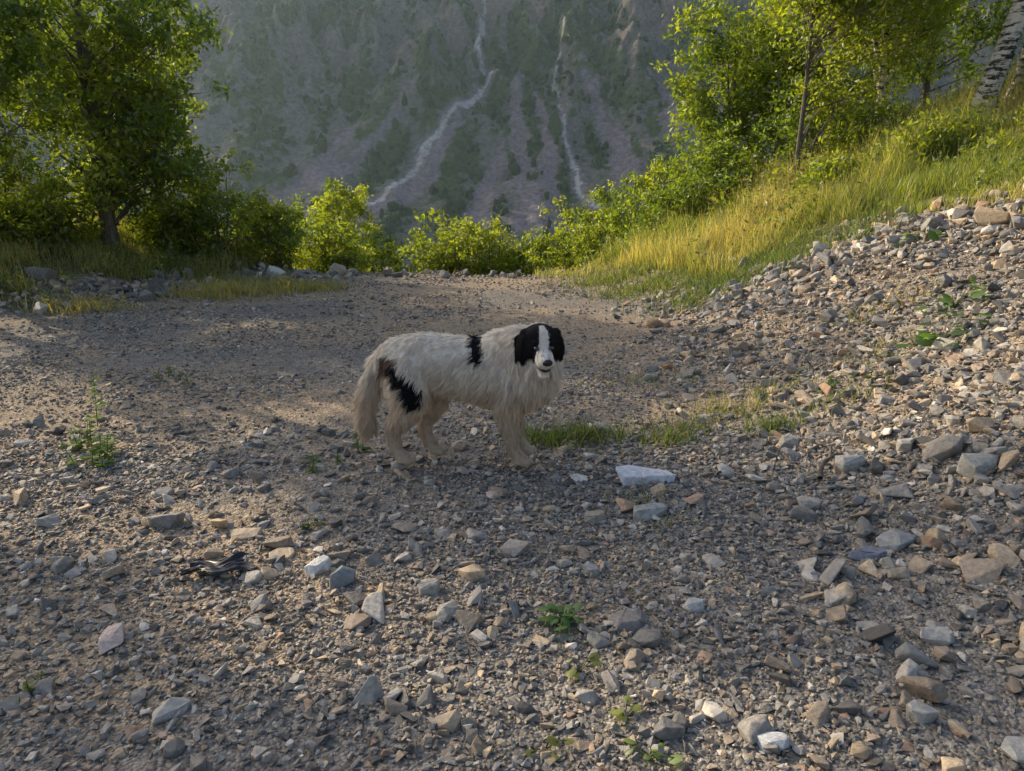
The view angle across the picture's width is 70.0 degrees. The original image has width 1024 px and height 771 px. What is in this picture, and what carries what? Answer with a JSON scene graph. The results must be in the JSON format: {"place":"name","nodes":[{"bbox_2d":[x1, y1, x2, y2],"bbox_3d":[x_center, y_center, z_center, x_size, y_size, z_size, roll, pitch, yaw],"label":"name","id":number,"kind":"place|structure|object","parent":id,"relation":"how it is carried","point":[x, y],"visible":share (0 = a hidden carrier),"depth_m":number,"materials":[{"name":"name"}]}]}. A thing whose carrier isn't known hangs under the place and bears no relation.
{"place":"outdoors","nodes":[
{"label":"outdoors","id":0,"kind":"place"},
{"bbox_2d":[0,127,1023,770],"bbox_3d":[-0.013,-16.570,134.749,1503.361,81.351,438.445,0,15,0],"label":"ground","id":1,"kind":"structure","parent":0,"point":[332,407],"depth_m":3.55,"materials":[{"name":"grey gravel"}]},
{"bbox_2d":[0,200,46,249],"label":"shrub","id":2,"kind":"object","parent":1,"relation":"on","point":[7,225],"visible":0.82,"depth_m":11.64,"materials":[{"name":"green plant"}]},
{"bbox_2d":[15,670,44,701],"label":"weed plant","id":3,"kind":"object","parent":1,"relation":"on","point":[27,685],"visible":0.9,"depth_m":2.47,"materials":[{"name":"green plant"}]},
{"bbox_2d":[25,266,56,281],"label":"rock","id":4,"kind":"object","parent":1,"relation":"on","point":[49,274],"visible":0.62,"depth_m":10.75,"materials":[{"name":"stone"}]},
{"bbox_2d":[0,136,82,212],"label":"shrub","id":5,"kind":"object","parent":1,"relation":"on","point":[9,181],"visible":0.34,"depth_m":13.12,"materials":[{"name":"green plant"}]},
{"bbox_2d":[0,0,100,186],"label":"ash tree","id":6,"kind":"object","parent":1,"relation":"on","point":[13,56],"visible":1,"depth_m":10.43,"materials":[{"name":"green plant"}]},
{"bbox_2d":[0,182,105,253],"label":"shrub","id":7,"kind":"object","parent":1,"relation":"on","point":[59,228],"visible":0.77,"depth_m":12.09,"materials":[{"name":"green plant"}]},
{"bbox_2d":[0,0,107,126],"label":"ash tree","id":8,"kind":"object","parent":1,"relation":"on","point":[21,75],"visible":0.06,"depth_m":14.42,"materials":[{"name":"green plant"}]},
{"bbox_2d":[65,418,99,451],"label":"weed plant","id":9,"kind":"object","parent":1,"relation":"on","point":[87,436],"visible":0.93,"depth_m":4.76,"materials":[{"name":"green plant"}]},
{"bbox_2d":[55,433,120,466],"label":"weed plant","id":10,"kind":"object","parent":1,"relation":"on","point":[109,444],"visible":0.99,"depth_m":4.48,"materials":[{"name":"green plant"}]},
{"bbox_2d":[84,369,108,425],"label":"tall weed","id":11,"kind":"object","parent":1,"relation":"on","point":[97,416],"visible":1,"depth_m":5.18,"materials":[{"name":"green plant"}]},
{"bbox_2d":[1,6,208,216],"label":"ash tree","id":12,"kind":"object","parent":1,"relation":"on","point":[101,116],"visible":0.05,"depth_m":15.46,"materials":[{"name":"green plant"}]},
{"bbox_2d":[98,622,124,654],"bbox_3d":[-1.499,0.948,2.737,0.084,0.059,0.173,-7,17,-24],"label":"rock","id":13,"kind":"object","parent":1,"relation":"on","point":[111,637],"visible":0.99,"depth_m":2.71,"materials":[{"name":"stone"}]},
{"bbox_2d":[0,0,234,251],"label":"ash tree","id":14,"kind":"object","parent":1,"relation":"on","point":[148,98],"visible":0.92,"depth_m":12.09,"materials":[{"name":"green plant"}]},
{"bbox_2d":[152,697,190,724],"bbox_3d":[-1.094,1.044,2.349,0.121,0.056,0.086,-8,17,-28],"label":"rock","id":15,"kind":"object","parent":1,"relation":"on","point":[167,709],"visible":0.86,"depth_m":2.34,"materials":[{"name":"stone"}]},
{"bbox_2d":[122,184,224,258],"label":"shrub","id":16,"kind":"object","parent":1,"relation":"on","point":[169,232],"visible":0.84,"depth_m":13.54,"materials":[{"name":"green plant"}]},
{"bbox_2d":[154,365,193,383],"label":"weed plant","id":17,"kind":"object","parent":1,"relation":"on","point":[179,375],"visible":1,"depth_m":6.46,"materials":[{"name":"green plant"}]},
{"bbox_2d":[6,237,366,318],"bbox_3d":[-4.892,-1.891,11.902,5.256,0.864,5.196,0,15,0],"label":"grass tuft","id":18,"kind":"object","parent":1,"relation":"on","point":[234,289],"visible":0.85,"depth_m":11.74,"materials":[{"name":"green plant"}]},
{"bbox_2d":[0,201,383,313],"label":"grass verge","id":19,"kind":"object","parent":1,"relation":"on","point":[19,253],"depth_m":12.28,"materials":[{"name":"green plant"}]},
{"bbox_2d":[180,551,253,575],"bbox_3d":[-1.291,0.792,3.213,0.301,0.033,0.180,-4,16,-15],"label":"black plastic scrap","id":20,"kind":"object","parent":1,"relation":"on","point":[235,561],"visible":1,"depth_m":3.22,"materials":[{"name":"black plastic"}]},
{"bbox_2d":[176,144,286,262],"bbox_3d":[-5.807,-3.517,14.382,2.110,2.408,2.202,5,16,19],"label":"shrub","id":21,"kind":"object","parent":1,"relation":"on","point":[209,191],"visible":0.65,"depth_m":14.22,"materials":[{"name":"green plant"}]},
{"bbox_2d":[230,527,261,540],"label":"rock","id":22,"kind":"object","parent":1,"relation":"on","point":[243,533],"visible":0.74,"depth_m":3.57,"materials":[{"name":"stone"}]},
{"bbox_2d":[221,201,308,268],"bbox_3d":[-6.761,-3.716,20.232,2.547,2.767,2.504,0,15,0],"label":"tree","id":23,"kind":"object","parent":1,"relation":"on","point":[283,241],"visible":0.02,"depth_m":19.98,"materials":[{"name":"green plant"}]},
{"bbox_2d":[226,190,316,270],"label":"shrub","id":24,"kind":"object","parent":1,"relation":"on","point":[279,245],"visible":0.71,"depth_m":15.12,"materials":[{"name":"green plant"}]},
{"bbox_2d":[269,547,294,561],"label":"rock","id":25,"kind":"object","parent":1,"relation":"on","point":[289,552],"visible":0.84,"depth_m":3.37,"materials":[{"name":"stone"}]},
{"bbox_2d":[300,517,324,529],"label":"weed plant","id":26,"kind":"object","parent":1,"relation":"on","point":[304,527],"visible":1,"depth_m":3.62,"materials":[{"name":"green plant"}]},
{"bbox_2d":[304,555,331,576],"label":"rock","id":27,"kind":"object","parent":1,"relation":"on","point":[319,565],"visible":0.97,"depth_m":3.23,"materials":[{"name":"stone"}]},
{"bbox_2d":[306,453,340,472],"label":"weed plant","id":28,"kind":"object","parent":1,"relation":"on","point":[337,457],"visible":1,"depth_m":4.49,"materials":[{"name":"green plant"}]},
{"bbox_2d":[286,210,379,273],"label":"shrub","id":29,"kind":"object","parent":1,"relation":"on","point":[347,254],"visible":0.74,"depth_m":15.74,"materials":[{"name":"green plant"}]},
{"bbox_2d":[288,177,382,266],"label":"shrub","id":30,"kind":"object","parent":1,"relation":"on","point":[332,202],"visible":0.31,"depth_m":21.14,"materials":[{"name":"green plant"}]},
{"bbox_2d":[329,565,355,590],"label":"rock","id":31,"kind":"object","parent":1,"relation":"on","point":[342,576],"visible":0.84,"depth_m":3.10,"materials":[{"name":"stone"}]},
{"bbox_2d":[343,613,371,630],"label":"rock","id":32,"kind":"object","parent":1,"relation":"on","point":[352,622],"visible":0.98,"depth_m":2.82,"materials":[{"name":"stone"}]},
{"bbox_2d":[351,429,372,450],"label":"weed plant","id":33,"kind":"object","parent":1,"relation":"on","point":[363,448],"visible":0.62,"depth_m":4.75,"materials":[{"name":"green plant"}]},
{"bbox_2d":[346,228,421,273],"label":"bush","id":34,"kind":"object","parent":1,"relation":"on","point":[393,262],"visible":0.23,"depth_m":20.61,"materials":[{"name":"green plant"}]},
{"bbox_2d":[417,578,440,596],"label":"rock","id":35,"kind":"object","parent":1,"relation":"on","point":[430,586],"visible":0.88,"depth_m":3.05,"materials":[{"name":"stone"}]},
{"bbox_2d":[395,206,490,275],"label":"bush","id":36,"kind":"object","parent":1,"relation":"on","point":[443,253],"visible":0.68,"depth_m":19.16,"materials":[{"name":"green plant"}]},
{"bbox_2d":[435,709,461,732],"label":"rock","id":37,"kind":"object","parent":1,"relation":"on","point":[451,720],"visible":0.87,"depth_m":2.29,"materials":[{"name":"stone"}]},
{"bbox_2d":[349,321,566,467],"bbox_3d":[-0.292,0.022,4.403,1.241,0.870,0.560,5,16,17],"label":"dog","id":38,"kind":"object","parent":1,"relation":"on","point":[510,377],"visible":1,"depth_m":4.24},
{"bbox_2d":[486,490,498,499],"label":"rock","id":39,"kind":"object","parent":1,"relation":"on","point":[492,494],"visible":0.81,"depth_m":3.98,"materials":[{"name":"stone"}]},
{"bbox_2d":[452,216,535,275],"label":"bush","id":40,"kind":"object","parent":1,"relation":"on","point":[490,264],"visible":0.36,"depth_m":19.93,"materials":[{"name":"green plant"}]},
{"bbox_2d":[0,179,1023,770],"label":"rubble stones","id":41,"kind":"object","parent":1,"relation":"on","point":[912,677],"visible":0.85,"depth_m":4.13,"materials":[{"name":"grey stone"}]},
{"bbox_2d":[497,225,579,275],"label":"bush","id":42,"kind":"object","parent":1,"relation":"on","point":[526,266],"visible":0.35,"depth_m":19.49,"materials":[{"name":"green plant"}]},
{"bbox_2d":[525,735,573,757],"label":"broadleaf plant","id":43,"kind":"object","parent":1,"relation":"on","point":[553,741],"visible":0.97,"depth_m":2.19,"materials":[{"name":"green plant"}]},
{"bbox_2d":[538,601,583,630],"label":"broadleaf plant","id":44,"kind":"object","parent":1,"relation":"on","point":[568,612],"visible":1,"depth_m":2.84,"materials":[{"name":"green plant"}]},
{"bbox_2d":[498,404,640,455],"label":"grass tuft","id":45,"kind":"object","parent":1,"relation":"on","point":[579,434],"visible":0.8,"depth_m":4.92,"materials":[{"name":"green plant"}]},
{"bbox_2d":[529,195,616,270],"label":"bush","id":46,"kind":"object","parent":1,"relation":"on","point":[559,233],"visible":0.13,"depth_m":19.91,"materials":[{"name":"green plant"}]},
{"bbox_2d":[565,652,601,678],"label":"broadleaf plant","id":47,"kind":"object","parent":1,"relation":"on","point":[594,658],"visible":1,"depth_m":2.56,"materials":[{"name":"green plant"}]},
{"bbox_2d":[555,208,622,270],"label":"shrub","id":48,"kind":"object","parent":1,"relation":"on","point":[587,247],"visible":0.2,"depth_m":18.31,"materials":[{"name":"green plant"}]},
{"bbox_2d":[583,561,599,577],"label":"rock","id":49,"kind":"object","parent":1,"relation":"on","point":[589,566],"visible":0.81,"depth_m":3.19,"materials":[{"name":"stone"}]},
{"bbox_2d":[584,510,605,523],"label":"rock","id":50,"kind":"object","parent":1,"relation":"on","point":[595,516],"visible":0.88,"depth_m":3.69,"materials":[{"name":"stone"}]},
{"bbox_2d":[574,169,665,237],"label":"bush","id":51,"kind":"object","parent":1,"relation":"on","point":[604,198],"visible":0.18,"depth_m":20.07,"materials":[{"name":"green plant"}]},
{"bbox_2d":[610,695,640,720],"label":"broadleaf plant","id":52,"kind":"object","parent":1,"relation":"on","point":[634,707],"visible":1,"depth_m":2.34,"materials":[{"name":"green plant"}]},
{"bbox_2d":[607,608,650,631],"bbox_3d":[0.463,0.914,2.863,0.165,0.065,0.116,-3,15,-10],"label":"rock","id":53,"kind":"object","parent":1,"relation":"on","point":[631,619],"visible":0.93,"depth_m":2.84,"materials":[{"name":"stone"}]},
{"bbox_2d":[594,184,668,255],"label":"bush","id":54,"kind":"object","parent":1,"relation":"on","point":[616,218],"visible":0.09,"depth_m":17.61,"materials":[{"name":"green plant"}]},
{"bbox_2d":[615,465,675,485],"bbox_3d":[0.775,0.523,4.234,0.354,0.100,0.206,0,15,0],"label":"white rock","id":55,"kind":"object","parent":1,"relation":"on","point":[629,475],"visible":0.9,"depth_m":4.17,"materials":[{"name":"stone"}]},
{"bbox_2d":[633,503,666,520],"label":"rock","id":56,"kind":"object","parent":1,"relation":"on","point":[646,512],"visible":0.91,"depth_m":3.77,"materials":[{"name":"stone"}]},
{"bbox_2d":[624,738,682,764],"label":"broadleaf plant","id":57,"kind":"object","parent":1,"relation":"on","point":[675,759],"visible":1,"depth_m":2.14,"materials":[{"name":"green plant"}]},
{"bbox_2d":[611,173,716,239],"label":"shrub","id":58,"kind":"object","parent":1,"relation":"on","point":[660,200],"visible":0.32,"depth_m":15.46,"materials":[{"name":"green plant"}]},
{"bbox_2d":[619,153,713,232],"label":"bush","id":59,"kind":"object","parent":1,"relation":"on","point":[657,167],"visible":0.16,"depth_m":19.57,"materials":[{"name":"green plant"}]},
{"bbox_2d":[608,409,733,449],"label":"grass tuft","id":60,"kind":"object","parent":1,"relation":"on","point":[667,435],"visible":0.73,"depth_m":4.89,"materials":[{"name":"green plant"}]},
{"bbox_2d":[673,418,686,428],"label":"rock","id":61,"kind":"object","parent":1,"relation":"on","point":[680,419],"visible":0.6,"depth_m":5.12,"materials":[{"name":"stone"}]},
{"bbox_2d":[682,597,704,613],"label":"rock","id":62,"kind":"object","parent":1,"relation":"on","point":[692,605],"visible":0.94,"depth_m":2.93,"materials":[{"name":"stone"}]},
{"bbox_2d":[683,492,703,503],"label":"rock","id":63,"kind":"object","parent":1,"relation":"on","point":[693,499],"visible":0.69,"depth_m":3.89,"materials":[{"name":"stone"}]},
{"bbox_2d":[396,259,992,528],"bbox_3d":[1.074,-0.704,6.957,5.064,1.106,5.467,-11,19,-36],"label":"grass tuft","id":64,"kind":"object","parent":1,"relation":"on","point":[870,364],"visible":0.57,"depth_m":6.28,"materials":[{"name":"green plant"}]},
{"bbox_2d":[662,115,773,218],"bbox_3d":[4.380,-4.231,14.612,2.198,2.283,2.124,-8,17,-28],"label":"shrub","id":65,"kind":"object","parent":1,"relation":"on","point":[724,158],"visible":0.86,"depth_m":14.49,"materials":[{"name":"green plant"}]},
{"bbox_2d":[511,189,939,319],"bbox_3d":[2.603,-2.300,11.993,4.692,1.924,8.056,-5,16,-19],"label":"grass tuft","id":66,"kind":"object","parent":1,"relation":"on","point":[776,255],"visible":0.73,"depth_m":10.21,"materials":[{"name":"green plant"}]},
{"bbox_2d":[649,0,841,197],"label":"tree","id":67,"kind":"object","parent":1,"relation":"on","point":[739,104],"visible":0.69,"depth_m":16.48,"materials":[{"name":"green plant"}]},
{"bbox_2d":[756,731,790,753],"bbox_3d":[0.787,1.077,2.226,0.101,0.057,0.116,-7,16,-23],"label":"rock","id":68,"kind":"object","parent":1,"relation":"on","point":[781,739],"visible":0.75,"depth_m":2.20,"materials":[{"name":"stone"}]},
{"bbox_2d":[656,366,896,443],"bbox_3d":[1.892,0.054,5.280,1.426,0.445,1.268,-6,16,-21],"label":"grass tuft","id":69,"kind":"object","parent":1,"relation":"on","point":[771,422],"visible":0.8,"depth_m":5.18,"materials":[{"name":"green plant"}]},
{"bbox_2d":[785,433,798,442],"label":"rock","id":70,"kind":"object","parent":1,"relation":"on","point":[792,436],"visible":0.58,"depth_m":4.58,"materials":[{"name":"stone"}]},
{"bbox_2d":[580,42,1023,278],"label":"grass slope","id":71,"kind":"structure","parent":1,"relation":"on","point":[773,204],"depth_m":11.18,"materials":[{"name":"green plant"}]},
{"bbox_2d":[752,71,857,169],"bbox_3d":[5.978,-5.027,14.753,2.257,2.464,1.906,-6,16,-20],"label":"shrub","id":72,"kind":"object","parent":1,"relation":"on","point":[789,118],"visible":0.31,"depth_m":14.47,"materials":[{"name":"green plant"}]},
{"bbox_2d":[706,0,931,151],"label":"tree","id":73,"kind":"object","parent":1,"relation":"on","point":[796,65],"visible":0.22,"depth_m":16.68,"materials":[{"name":"green plant"}]},
{"bbox_2d":[764,149,883,200],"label":"shrub","id":74,"kind":"object","parent":1,"relation":"on","point":[827,168],"visible":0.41,"depth_m":12.09,"materials":[{"name":"green plant"}]},
{"bbox_2d":[817,446,837,480],"bbox_3d":[1.805,0.427,4.158,0.071,0.095,0.456,9,17,30],"label":"fallen stick","id":75,"kind":"object","parent":1,"relation":"on","point":[822,466],"visible":1,"depth_m":4.09,"materials":[{"name":"wood"}]},
{"bbox_2d":[812,373,856,393],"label":"broadleaf plant","id":76,"kind":"object","parent":1,"relation":"on","point":[831,381],"visible":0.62,"depth_m":5.38,"materials":[{"name":"green plant"}]},
{"bbox_2d":[835,582,855,606],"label":"rock","id":77,"kind":"object","parent":1,"relation":"on","point":[847,590],"visible":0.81,"depth_m":2.94,"materials":[{"name":"stone"}]},
{"bbox_2d":[835,454,865,473],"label":"rock","id":78,"kind":"object","parent":1,"relation":"on","point":[847,463],"visible":0.91,"depth_m":4.06,"materials":[{"name":"stone"}]},
{"bbox_2d":[753,0,972,182],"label":"aspen tree","id":79,"kind":"object","parent":1,"relation":"on","point":[844,21],"visible":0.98,"depth_m":13.00,"materials":[{"name":"green plant"}]},
{"bbox_2d":[848,546,890,560],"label":"rock","id":80,"kind":"object","parent":1,"relation":"on","point":[870,552],"visible":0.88,"depth_m":3.28,"materials":[{"name":"stone"}]},
{"bbox_2d":[817,94,928,156],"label":"shrub","id":81,"kind":"object","parent":1,"relation":"on","point":[884,113],"visible":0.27,"depth_m":13.32,"materials":[{"name":"green plant"}]},
{"bbox_2d":[864,366,894,388],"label":"weed plant","id":82,"kind":"object","parent":1,"relation":"on","point":[870,376],"visible":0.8,"depth_m":5.12,"materials":[{"name":"green plant"}]},
{"bbox_2d":[784,0,984,125],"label":"birch tree","id":83,"kind":"object","parent":1,"relation":"on","point":[887,35],"visible":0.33,"depth_m":14.09,"materials":[{"name":"green plant"}]},
{"bbox_2d":[875,529,915,552],"bbox_3d":[1.765,0.716,3.349,0.173,0.094,0.116,-7,16,-24],"label":"rock","id":84,"kind":"object","parent":1,"relation":"on","point":[896,540],"visible":0.87,"depth_m":3.32,"materials":[{"name":"stone"}]},
{"bbox_2d":[896,438,914,452],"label":"rock","id":85,"kind":"object","parent":1,"relation":"on","point":[905,445],"visible":0.9,"depth_m":4.03,"materials":[{"name":"stone"}]},
{"bbox_2d":[856,98,983,171],"bbox_3d":[6.644,-3.745,11.266,1.912,1.220,1.798,0,15,0],"label":"shrub","id":86,"kind":"object","parent":1,"relation":"on","point":[922,142],"visible":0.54,"depth_m":11.09,"materials":[{"name":"green plant"}]},
{"bbox_2d":[893,222,946,245],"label":"burdock plant","id":87,"kind":"object","parent":1,"relation":"on","point":[932,235],"visible":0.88,"depth_m":7.73,"materials":[{"name":"green plant"}]},
{"bbox_2d":[906,699,938,723],"bbox_3d":[1.287,1.030,2.298,0.090,0.077,0.065,-5,16,-17],"label":"rock","id":88,"kind":"object","parent":1,"relation":"on","point":[919,712],"visible":0.95,"depth_m":2.27,"materials":[{"name":"stone"}]},
{"bbox_2d":[920,627,954,645],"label":"rock","id":89,"kind":"object","parent":1,"relation":"on","point":[938,636],"visible":0.94,"depth_m":2.65,"materials":[{"name":"stone"}]},
{"bbox_2d":[859,0,1022,106],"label":"tree","id":90,"kind":"object","parent":1,"relation":"on","point":[978,35],"visible":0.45,"depth_m":16.94,"materials":[{"name":"green plant"}]},
{"bbox_2d":[893,312,993,347],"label":"burdock plant","id":91,"kind":"object","parent":1,"relation":"on","point":[922,340],"visible":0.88,"depth_m":5.39,"materials":[{"name":"green plant"}]},
{"bbox_2d":[915,277,992,314],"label":"burdock plant","id":92,"kind":"object","parent":1,"relation":"on","point":[948,299],"visible":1,"depth_m":5.90,"materials":[{"name":"green plant"}]},
{"bbox_2d":[956,453,998,480],"bbox_3d":[2.345,0.403,3.678,0.186,0.128,0.136,-5,16,-17],"label":"rock","id":93,"kind":"object","parent":1,"relation":"on","point":[969,465],"visible":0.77,"depth_m":3.63,"materials":[{"name":"stone"}]},
{"bbox_2d":[968,0,1023,122],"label":"birch tree","id":94,"kind":"object","parent":1,"relation":"on","point":[1005,49],"visible":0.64,"depth_m":12.09,"materials":[{"name":"white plant"}]},
{"bbox_2d":[969,104,1023,152],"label":"shrub","id":95,"kind":"object","parent":1,"relation":"on","point":[988,140],"visible":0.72,"depth_m":10.15,"materials":[{"name":"green plant"}]},
{"bbox_2d":[999,736,1023,763],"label":"rock","id":96,"kind":"object","parent":1,"relation":"on","point":[1012,747],"visible":1,"depth_m":2.12,"materials":[{"name":"stone"}]},
{"bbox_2d":[1003,44,1023,101],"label":"birch tree","id":97,"kind":"object","parent":1,"relation":"on","point":[1019,63],"visible":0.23,"depth_m":12.57,"materials":[{"name":"grey plant"}]},
{"bbox_2d":[1019,635,1023,653],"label":"rock","id":98,"kind":"object","parent":1,"relation":"on","point":[1021,648],"visible":1,"depth_m":2.54,"materials":[{"name":"stone"}]},
{"bbox_2d":[0,0,1023,275],"bbox_3d":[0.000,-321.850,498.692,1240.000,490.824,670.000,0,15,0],"label":"mountain","id":99,"kind":"structure","parent":0,"point":[434,138],"depth_m":430.42,"materials":[{"name":"grey stone"}]},
{"bbox_2d":[0,0,1023,275],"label":"distant forest","id":100,"kind":"object","parent":99,"relation":"on","point":[390,218],"visible":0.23,"depth_m":429.88,"materials":[{"name":"green plant"}]}
]}

